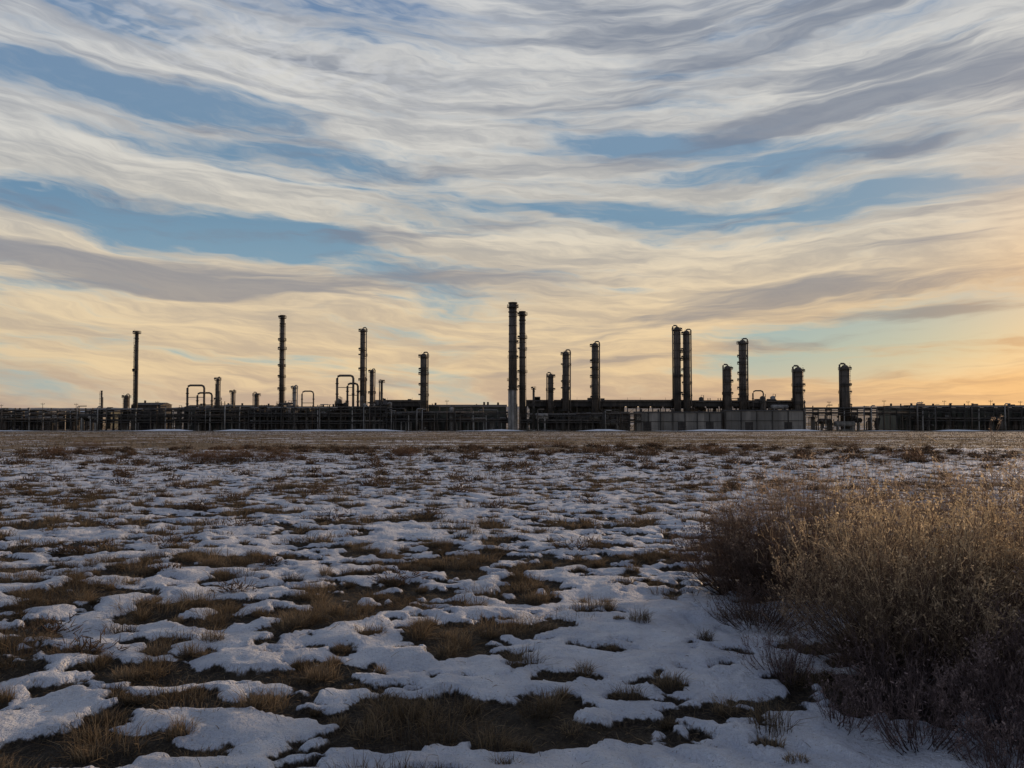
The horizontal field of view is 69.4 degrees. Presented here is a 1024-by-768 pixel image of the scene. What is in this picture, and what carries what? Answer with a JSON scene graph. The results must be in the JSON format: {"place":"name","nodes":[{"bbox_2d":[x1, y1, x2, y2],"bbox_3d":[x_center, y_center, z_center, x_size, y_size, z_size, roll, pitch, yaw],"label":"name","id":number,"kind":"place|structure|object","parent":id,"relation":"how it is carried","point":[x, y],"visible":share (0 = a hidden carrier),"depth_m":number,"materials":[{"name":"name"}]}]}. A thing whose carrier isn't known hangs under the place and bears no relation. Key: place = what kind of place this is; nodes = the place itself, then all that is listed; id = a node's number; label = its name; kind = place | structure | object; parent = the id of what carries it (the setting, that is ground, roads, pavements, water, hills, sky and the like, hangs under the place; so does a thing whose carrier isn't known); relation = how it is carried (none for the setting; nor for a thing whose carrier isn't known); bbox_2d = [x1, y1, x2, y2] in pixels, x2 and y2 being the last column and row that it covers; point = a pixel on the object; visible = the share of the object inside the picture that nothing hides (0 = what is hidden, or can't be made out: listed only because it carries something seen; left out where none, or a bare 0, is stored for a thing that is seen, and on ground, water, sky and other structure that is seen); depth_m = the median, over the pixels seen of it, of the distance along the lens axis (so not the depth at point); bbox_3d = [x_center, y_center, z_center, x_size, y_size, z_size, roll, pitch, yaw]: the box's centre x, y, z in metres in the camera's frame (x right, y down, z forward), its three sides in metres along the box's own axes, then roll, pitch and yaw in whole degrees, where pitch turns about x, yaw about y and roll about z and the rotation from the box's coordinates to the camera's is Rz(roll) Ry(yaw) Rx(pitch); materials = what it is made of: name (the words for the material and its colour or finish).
{"place":"outdoors","nodes":[
{"label":"outdoors","id":0,"kind":"place"},
{"bbox_2d":[21,411,62,429],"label":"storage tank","id":1,"kind":"object","parent":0,"point":[60,424],"visible":0.18,"depth_m":365.77,"materials":[{"name":"metal"}]},
{"bbox_2d":[70,411,105,429],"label":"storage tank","id":2,"kind":"object","parent":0,"point":[88,423],"visible":0.16,"depth_m":366.89,"materials":[{"name":"metal"}]},
{"bbox_2d":[131,400,171,429],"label":"control building","id":3,"kind":"structure","parent":0,"point":[148,405],"depth_m":361.83,"materials":[{"name":"metal"}]},
{"bbox_2d":[184,403,274,429],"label":"control building","id":4,"kind":"structure","parent":0,"point":[238,406],"depth_m":363.77,"materials":[{"name":"metal"}]},
{"bbox_2d":[273,404,367,429],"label":"control building","id":5,"kind":"structure","parent":0,"point":[350,411],"depth_m":365.69,"materials":[{"name":"metal"}]},
{"bbox_2d":[0,405,903,409],"bbox_3d":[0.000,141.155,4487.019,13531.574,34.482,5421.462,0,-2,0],"label":"distant hills","id":6,"kind":"structure","parent":0,"point":[506,408],"depth_m":4916.42,"materials":[{"name":"black"}]},
{"bbox_2d":[429,402,506,429],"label":"compressor building","id":7,"kind":"structure","parent":0,"point":[498,407],"depth_m":359.77,"materials":[{"name":"metal"}]},
{"bbox_2d":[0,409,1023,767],"bbox_3d":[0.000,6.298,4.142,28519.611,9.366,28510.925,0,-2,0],"label":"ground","id":8,"kind":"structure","parent":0,"point":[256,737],"depth_m":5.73,"materials":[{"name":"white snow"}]},
{"bbox_2d":[2,413,89,429],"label":"process equipment","id":9,"kind":"object","parent":8,"relation":"on","point":[4,424],"visible":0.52,"depth_m":355.88,"materials":[{"name":"metal"}]},
{"bbox_2d":[0,406,109,429],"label":"pipe rack","id":10,"kind":"object","parent":8,"relation":"on","point":[37,413],"visible":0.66,"depth_m":351.73,"materials":[{"name":"metal"}]},
{"bbox_2d":[41,447,75,455],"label":"sagebrush","id":11,"kind":"object","parent":8,"relation":"on","point":[61,451],"visible":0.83,"depth_m":43.76,"materials":[{"name":"brown plant"}]},
{"bbox_2d":[7,408,122,427],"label":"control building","id":12,"kind":"structure","parent":8,"relation":"on","point":[68,425],"depth_m":379.64,"materials":[{"name":"metal"}]},
{"bbox_2d":[69,439,112,448],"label":"sagebrush","id":13,"kind":"object","parent":8,"relation":"on","point":[89,445],"visible":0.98,"depth_m":55.74,"materials":[{"name":"brown plant"}]},
{"bbox_2d":[99,391,102,429],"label":"vent stack","id":14,"kind":"object","parent":8,"relation":"on","point":[101,424],"visible":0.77,"depth_m":349.52,"materials":[{"name":"metal"}]},
{"bbox_2d":[122,393,130,429],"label":"process vessel column","id":15,"kind":"structure","parent":8,"relation":"on","point":[126,400],"depth_m":351.22,"materials":[{"name":"grey metal"}]},
{"bbox_2d":[79,410,190,429],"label":"process equipment","id":16,"kind":"object","parent":8,"relation":"on","point":[83,416],"visible":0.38,"depth_m":350.06,"materials":[{"name":"grey metal"}]},
{"bbox_2d":[132,331,140,429],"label":"exhaust stack","id":17,"kind":"object","parent":8,"relation":"on","point":[135,369],"visible":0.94,"depth_m":349.74,"materials":[{"name":"metal"}]},
{"bbox_2d":[90,404,259,429],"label":"pipe rack","id":18,"kind":"object","parent":8,"relation":"on","point":[157,415],"visible":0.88,"depth_m":344.60,"materials":[{"name":"metal"}]},
{"bbox_2d":[186,384,205,429],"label":"pipe loop","id":19,"kind":"object","parent":8,"relation":"on","point":[187,394],"visible":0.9,"depth_m":351.63,"materials":[{"name":"metal"}]},
{"bbox_2d":[174,448,219,461],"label":"sagebrush","id":20,"kind":"object","parent":8,"relation":"on","point":[191,456],"visible":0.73,"depth_m":35.73,"materials":[{"name":"brown plant"}]},
{"bbox_2d":[196,392,212,407],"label":"pipe loop","id":21,"kind":"object","parent":8,"relation":"on","point":[197,400],"visible":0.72,"depth_m":354.66,"materials":[{"name":"metal"}]},
{"bbox_2d":[214,377,221,429],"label":"process vessel column","id":22,"kind":"structure","parent":8,"relation":"on","point":[218,387],"depth_m":349.25,"materials":[{"name":"grey metal"}]},
{"bbox_2d":[172,401,282,429],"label":"process equipment","id":23,"kind":"object","parent":8,"relation":"on","point":[200,425],"visible":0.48,"depth_m":350.39,"materials":[{"name":"grey metal"}]},
{"bbox_2d":[195,443,263,461],"bbox_3d":[-13.228,3.260,34.863,3.014,0.966,2.780,-1,-2,17],"label":"sagebrush","id":24,"kind":"object","parent":8,"relation":"on","point":[227,454],"visible":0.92,"depth_m":34.69,"materials":[{"name":"brown plant"}]},
{"bbox_2d":[229,390,235,427],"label":"process vessel column","id":25,"kind":"structure","parent":8,"relation":"on","point":[232,400],"depth_m":354.31,"materials":[{"name":"grey metal"}]},
{"bbox_2d":[252,392,260,429],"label":"process vessel column","id":26,"kind":"structure","parent":8,"relation":"on","point":[255,395],"depth_m":352.04,"materials":[{"name":"grey metal"}]},
{"bbox_2d":[247,445,306,461],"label":"sagebrush","id":27,"kind":"object","parent":8,"relation":"on","point":[278,459],"visible":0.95,"depth_m":35.39,"materials":[{"name":"brown plant"}]},
{"bbox_2d":[277,315,286,429],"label":"exhaust stack","id":28,"kind":"object","parent":8,"relation":"on","point":[282,347],"visible":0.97,"depth_m":353.52,"materials":[{"name":"metal"}]},
{"bbox_2d":[290,385,298,429],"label":"process vessel column","id":29,"kind":"structure","parent":8,"relation":"on","point":[295,395],"depth_m":345.27,"materials":[{"name":"metal"}]},
{"bbox_2d":[269,400,336,429],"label":"process equipment","id":30,"kind":"object","parent":8,"relation":"on","point":[322,417],"visible":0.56,"depth_m":349.49,"materials":[{"name":"metal"}]},
{"bbox_2d":[301,390,314,429],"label":"pipe loop","id":31,"kind":"object","parent":8,"relation":"on","point":[313,399],"visible":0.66,"depth_m":353.70,"materials":[{"name":"metal"}]},
{"bbox_2d":[248,404,389,429],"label":"pipe rack","id":32,"kind":"object","parent":8,"relation":"on","point":[309,421],"visible":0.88,"depth_m":342.64,"materials":[{"name":"metal"}]},
{"bbox_2d":[335,375,354,429],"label":"pipe loop","id":33,"kind":"object","parent":8,"relation":"on","point":[337,383],"visible":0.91,"depth_m":352.67,"materials":[{"name":"metal"}]},
{"bbox_2d":[346,383,358,427],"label":"pipe loop","id":34,"kind":"object","parent":8,"relation":"on","point":[347,393],"visible":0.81,"depth_m":354.65,"materials":[{"name":"metal"}]},
{"bbox_2d":[358,327,368,408],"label":"distillation column","id":35,"kind":"structure","parent":8,"relation":"on","point":[362,379],"depth_m":355.51,"materials":[{"name":"metal"}]},
{"bbox_2d":[334,395,404,429],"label":"process equipment","id":36,"kind":"object","parent":8,"relation":"on","point":[362,400],"visible":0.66,"depth_m":347.80,"materials":[{"name":"metal"}]},
{"bbox_2d":[368,368,375,427],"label":"distillation column","id":37,"kind":"structure","parent":8,"relation":"on","point":[372,392],"depth_m":355.27,"materials":[{"name":"metal"}]},
{"bbox_2d":[378,379,384,425],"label":"vent stack","id":38,"kind":"object","parent":8,"relation":"on","point":[381,392],"visible":0.62,"depth_m":352.18,"materials":[{"name":"metal"}]},
{"bbox_2d":[375,398,419,429],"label":"compressor building","id":39,"kind":"structure","parent":8,"relation":"on","point":[401,416],"depth_m":359.61,"materials":[{"name":"metal"}]},
{"bbox_2d":[387,399,419,429],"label":"air cooler bank","id":40,"kind":"structure","parent":8,"relation":"on","point":[408,404],"depth_m":355.88,"materials":[{"name":"metal"}]},
{"bbox_2d":[390,445,418,455],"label":"sagebrush","id":41,"kind":"object","parent":8,"relation":"on","point":[408,453],"visible":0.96,"depth_m":39.78,"materials":[{"name":"brown plant"}]},
{"bbox_2d":[418,352,428,429],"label":"distillation column","id":42,"kind":"structure","parent":8,"relation":"on","point":[423,384],"depth_m":346.97,"materials":[{"name":"metal"}]},
{"bbox_2d":[382,408,507,429],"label":"pipe rack","id":43,"kind":"object","parent":8,"relation":"on","point":[434,414],"visible":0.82,"depth_m":343.51,"materials":[{"name":"metal"}]},
{"bbox_2d":[397,404,507,429],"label":"process equipment","id":44,"kind":"object","parent":8,"relation":"on","point":[452,409],"visible":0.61,"depth_m":347.52,"materials":[{"name":"metal"}]},
{"bbox_2d":[0,429,980,430],"bbox_3d":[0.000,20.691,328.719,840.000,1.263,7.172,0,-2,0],"label":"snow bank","id":45,"kind":"structure","parent":8,"relation":"on","point":[487,430],"depth_m":327.44,"materials":[{"name":"white snow"}]},
{"bbox_2d":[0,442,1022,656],"bbox_3d":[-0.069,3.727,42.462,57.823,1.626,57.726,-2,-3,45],"label":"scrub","id":46,"kind":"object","parent":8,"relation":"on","point":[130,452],"visible":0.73,"depth_m":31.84,"materials":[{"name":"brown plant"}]},
{"bbox_2d":[0,431,1023,767],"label":"dry grass","id":47,"kind":"structure","parent":8,"relation":"on","point":[308,617],"depth_m":7.57,"materials":[{"name":"brown plant"}]},
{"bbox_2d":[0,426,1023,430],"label":"chain link fence","id":48,"kind":"object","parent":8,"relation":"on","point":[530,428],"visible":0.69,"depth_m":333.50,"materials":[{"name":"metal"}]},
{"bbox_2d":[507,302,518,429],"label":"exhaust stack","id":49,"kind":"object","parent":8,"relation":"on","point":[513,356],"visible":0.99,"depth_m":342.83,"materials":[{"name":"metal"}]},
{"bbox_2d":[517,311,527,429],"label":"exhaust stack","id":50,"kind":"object","parent":8,"relation":"on","point":[521,371],"visible":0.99,"depth_m":348.24,"materials":[{"name":"metal"}]},
{"bbox_2d":[531,387,535,429],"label":"vent stack","id":51,"kind":"object","parent":8,"relation":"on","point":[533,403],"visible":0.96,"depth_m":343.16,"materials":[{"name":"metal"}]},
{"bbox_2d":[525,440,570,446],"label":"sagebrush","id":52,"kind":"object","parent":8,"relation":"on","point":[540,445],"visible":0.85,"depth_m":59.98,"materials":[{"name":"brown plant"}]},
{"bbox_2d":[546,372,555,429],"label":"distillation column","id":53,"kind":"structure","parent":8,"relation":"on","point":[550,406],"depth_m":352.86,"materials":[{"name":"metal"}]},
{"bbox_2d":[561,349,572,429],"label":"distillation column","id":54,"kind":"structure","parent":8,"relation":"on","point":[565,380],"depth_m":352.99,"materials":[{"name":"metal"}]},
{"bbox_2d":[526,409,630,429],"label":"process equipment","id":55,"kind":"object","parent":8,"relation":"on","point":[541,416],"visible":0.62,"depth_m":347.31,"materials":[{"name":"metal"}]},
{"bbox_2d":[520,409,641,429],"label":"pipe rack","id":56,"kind":"object","parent":8,"relation":"on","point":[605,413],"visible":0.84,"depth_m":343.69,"materials":[{"name":"metal"}]},
{"bbox_2d":[554,411,628,429],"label":"process building","id":57,"kind":"structure","parent":8,"relation":"on","point":[598,424],"depth_m":352.06,"materials":[{"name":"metal"}]},
{"bbox_2d":[590,341,602,427],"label":"distillation column","id":58,"kind":"structure","parent":8,"relation":"on","point":[595,396],"depth_m":353.02,"materials":[{"name":"metal"}]},
{"bbox_2d":[526,397,690,429],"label":"air cooler bank","id":59,"kind":"structure","parent":8,"relation":"on","point":[627,403],"depth_m":355.90,"materials":[{"name":"metal"}]},
{"bbox_2d":[670,325,682,410],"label":"distillation column","id":60,"kind":"structure","parent":8,"relation":"on","point":[677,351],"depth_m":353.10,"materials":[{"name":"metal"}]},
{"bbox_2d":[634,409,722,429],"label":"process building","id":61,"kind":"structure","parent":8,"relation":"on","point":[658,418],"depth_m":345.60,"materials":[{"name":"metal"}]},
{"bbox_2d":[681,329,694,410],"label":"distillation column","id":62,"kind":"structure","parent":8,"relation":"on","point":[687,355],"depth_m":354.16,"materials":[{"name":"metal"}]},
{"bbox_2d":[687,445,731,453],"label":"sagebrush","id":63,"kind":"object","parent":8,"relation":"on","point":[702,451],"visible":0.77,"depth_m":44.84,"materials":[{"name":"brown plant"}]},
{"bbox_2d":[722,364,733,409],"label":"distillation column","id":64,"kind":"structure","parent":8,"relation":"on","point":[727,392],"depth_m":352.67,"materials":[{"name":"metal"}]},
{"bbox_2d":[691,394,789,410],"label":"process equipment","id":65,"kind":"object","parent":8,"relation":"on","point":[771,398],"visible":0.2,"depth_m":360.33,"materials":[{"name":"metal"}]},
{"bbox_2d":[736,338,749,409],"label":"distillation column","id":66,"kind":"structure","parent":8,"relation":"on","point":[743,387],"depth_m":354.93,"materials":[{"name":"metal"}]},
{"bbox_2d":[668,496,818,600],"bbox_3d":[2.163,1.522,7.063,1.398,1.074,1.419,0,-2,-14],"label":"rabbitbrush","id":67,"kind":"object","parent":8,"relation":"on","point":[719,565],"visible":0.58,"depth_m":6.96,"materials":[{"name":"brown plant"}]},
{"bbox_2d":[692,398,805,410],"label":"air cooler bank","id":68,"kind":"structure","parent":8,"relation":"on","point":[708,404],"depth_m":355.90,"materials":[{"name":"metal"}]},
{"bbox_2d":[694,572,814,635],"bbox_3d":[1.942,1.742,5.861,0.909,0.519,0.866,-1,-2,28],"label":"rabbitbrush","id":69,"kind":"object","parent":8,"relation":"on","point":[750,610],"visible":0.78,"depth_m":5.80,"materials":[{"name":"brown plant"}]},
{"bbox_2d":[752,390,764,409],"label":"pipe loop","id":70,"kind":"object","parent":8,"relation":"on","point":[763,398],"visible":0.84,"depth_m":352.70,"materials":[{"name":"metal"}]},
{"bbox_2d":[720,407,804,429],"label":"process building","id":71,"kind":"structure","parent":8,"relation":"on","point":[769,418],"depth_m":344.65,"materials":[{"name":"metal"}]},
{"bbox_2d":[747,394,788,409],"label":"process equipment","id":72,"kind":"object","parent":8,"relation":"on","point":[779,406],"visible":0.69,"depth_m":353.38,"materials":[{"name":"metal"}]},
{"bbox_2d":[736,608,818,685],"bbox_3d":[1.679,1.683,4.711,0.509,0.460,0.601,-1,-2,24],"label":"dry weed","id":73,"kind":"object","parent":8,"relation":"on","point":[785,672],"visible":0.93,"depth_m":4.67,"materials":[{"name":"brown plant"}]},
{"bbox_2d":[791,365,805,409],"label":"distillation column","id":74,"kind":"structure","parent":8,"relation":"on","point":[797,385],"depth_m":349.36,"materials":[{"name":"metal"}]},
{"bbox_2d":[680,445,978,604],"bbox_3d":[2.904,1.298,6.982,2.510,1.587,2.452,-1,-2,23],"label":"rabbitbrush","id":75,"kind":"object","parent":8,"relation":"on","point":[799,498],"visible":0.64,"depth_m":6.77,"materials":[{"name":"brown plant"}]},
{"bbox_2d":[806,415,879,429],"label":"process equipment","id":76,"kind":"object","parent":8,"relation":"on","point":[851,423],"visible":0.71,"depth_m":352.08,"materials":[{"name":"metal"}]},
{"bbox_2d":[837,363,851,429],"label":"distillation column","id":77,"kind":"structure","parent":8,"relation":"on","point":[845,383],"depth_m":352.37,"materials":[{"name":"metal"}]},
{"bbox_2d":[821,436,874,446],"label":"sagebrush","id":78,"kind":"object","parent":8,"relation":"on","point":[845,444],"visible":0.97,"depth_m":59.62,"materials":[{"name":"brown plant"}]},
{"bbox_2d":[805,662,895,739],"bbox_3d":[1.771,1.692,3.976,0.444,0.375,0.527,-2,-2,42],"label":"dry weed","id":79,"kind":"object","parent":8,"relation":"on","point":[831,709],"visible":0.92,"depth_m":3.92,"materials":[{"name":"brown plant"}]},
{"bbox_2d":[802,404,935,429],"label":"pipe rack","id":80,"kind":"object","parent":8,"relation":"on","point":[880,408],"visible":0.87,"depth_m":345.78,"materials":[{"name":"metal"}]},
{"bbox_2d":[749,459,1023,698],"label":"rabbitbrush","id":81,"kind":"object","parent":8,"relation":"on","point":[924,606],"visible":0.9,"depth_m":4.47,"materials":[{"name":"beige plant"}]},
{"bbox_2d":[805,611,972,720],"bbox_3d":[2.115,1.567,4.176,0.866,0.626,0.840,0,-2,0],"label":"dry weed","id":82,"kind":"object","parent":8,"relation":"on","point":[880,672],"visible":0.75,"depth_m":4.18,"materials":[{"name":"brown plant"}]},
{"bbox_2d":[881,449,926,457],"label":"sagebrush","id":83,"kind":"object","parent":8,"relation":"on","point":[903,454],"visible":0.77,"depth_m":39.98,"materials":[{"name":"brown plant"}]},
{"bbox_2d":[844,658,1007,757],"bbox_3d":[2.030,1.607,3.673,0.620,0.506,0.645,0,-2,0],"label":"dry weed","id":84,"kind":"object","parent":8,"relation":"on","point":[915,727],"visible":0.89,"depth_m":3.62,"materials":[{"name":"brown plant"}]},
{"bbox_2d":[843,415,1023,581],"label":"rabbitbrush","id":85,"kind":"object","parent":8,"relation":"on","point":[972,482],"visible":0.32,"depth_m":7.20,"materials":[{"name":"beige plant"}]},
{"bbox_2d":[878,403,1023,429],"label":"rack","id":86,"kind":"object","parent":8,"relation":"on","point":[925,413],"depth_m":359.69,"materials":[{"name":"metal"}]},
{"bbox_2d":[881,436,1023,657],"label":"rabbitbrush","id":87,"kind":"object","parent":8,"relation":"on","point":[1008,515],"visible":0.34,"depth_m":4.74,"materials":[{"name":"brown plant"}]},
{"bbox_2d":[900,402,1023,429],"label":"pipe rack","id":88,"kind":"object","parent":8,"relation":"on","point":[1004,408],"visible":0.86,"depth_m":347.81,"materials":[{"name":"metal"}]},
{"bbox_2d":[910,411,1023,429],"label":"process equipment","id":89,"kind":"object","parent":8,"relation":"on","point":[1014,424],"visible":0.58,"depth_m":351.84,"materials":[{"name":"metal"}]},
{"bbox_2d":[912,624,1023,760],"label":"dry weed","id":90,"kind":"object","parent":8,"relation":"on","point":[995,711],"visible":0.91,"depth_m":3.71,"materials":[{"name":"brown plant"}]},
{"bbox_2d":[931,689,1023,767],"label":"dry weed","id":91,"kind":"object","parent":8,"relation":"on","point":[989,756],"visible":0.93,"depth_m":3.37,"materials":[{"name":"brown plant"}]},
{"bbox_2d":[941,566,1023,721],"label":"dry weed","id":92,"kind":"object","parent":8,"relation":"on","point":[1008,650],"visible":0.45,"depth_m":4.00,"materials":[{"name":"brown plant"}]},
{"bbox_2d":[0,0,1023,407],"label":"sky","id":93,"kind":"structure","parent":0,"point":[822,185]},
{"bbox_2d":[529,406,622,427],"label":"control building","id":94,"kind":"structure","parent":0,"point":[556,411],"depth_m":371.75,"materials":[{"name":"metal"}]}
]}

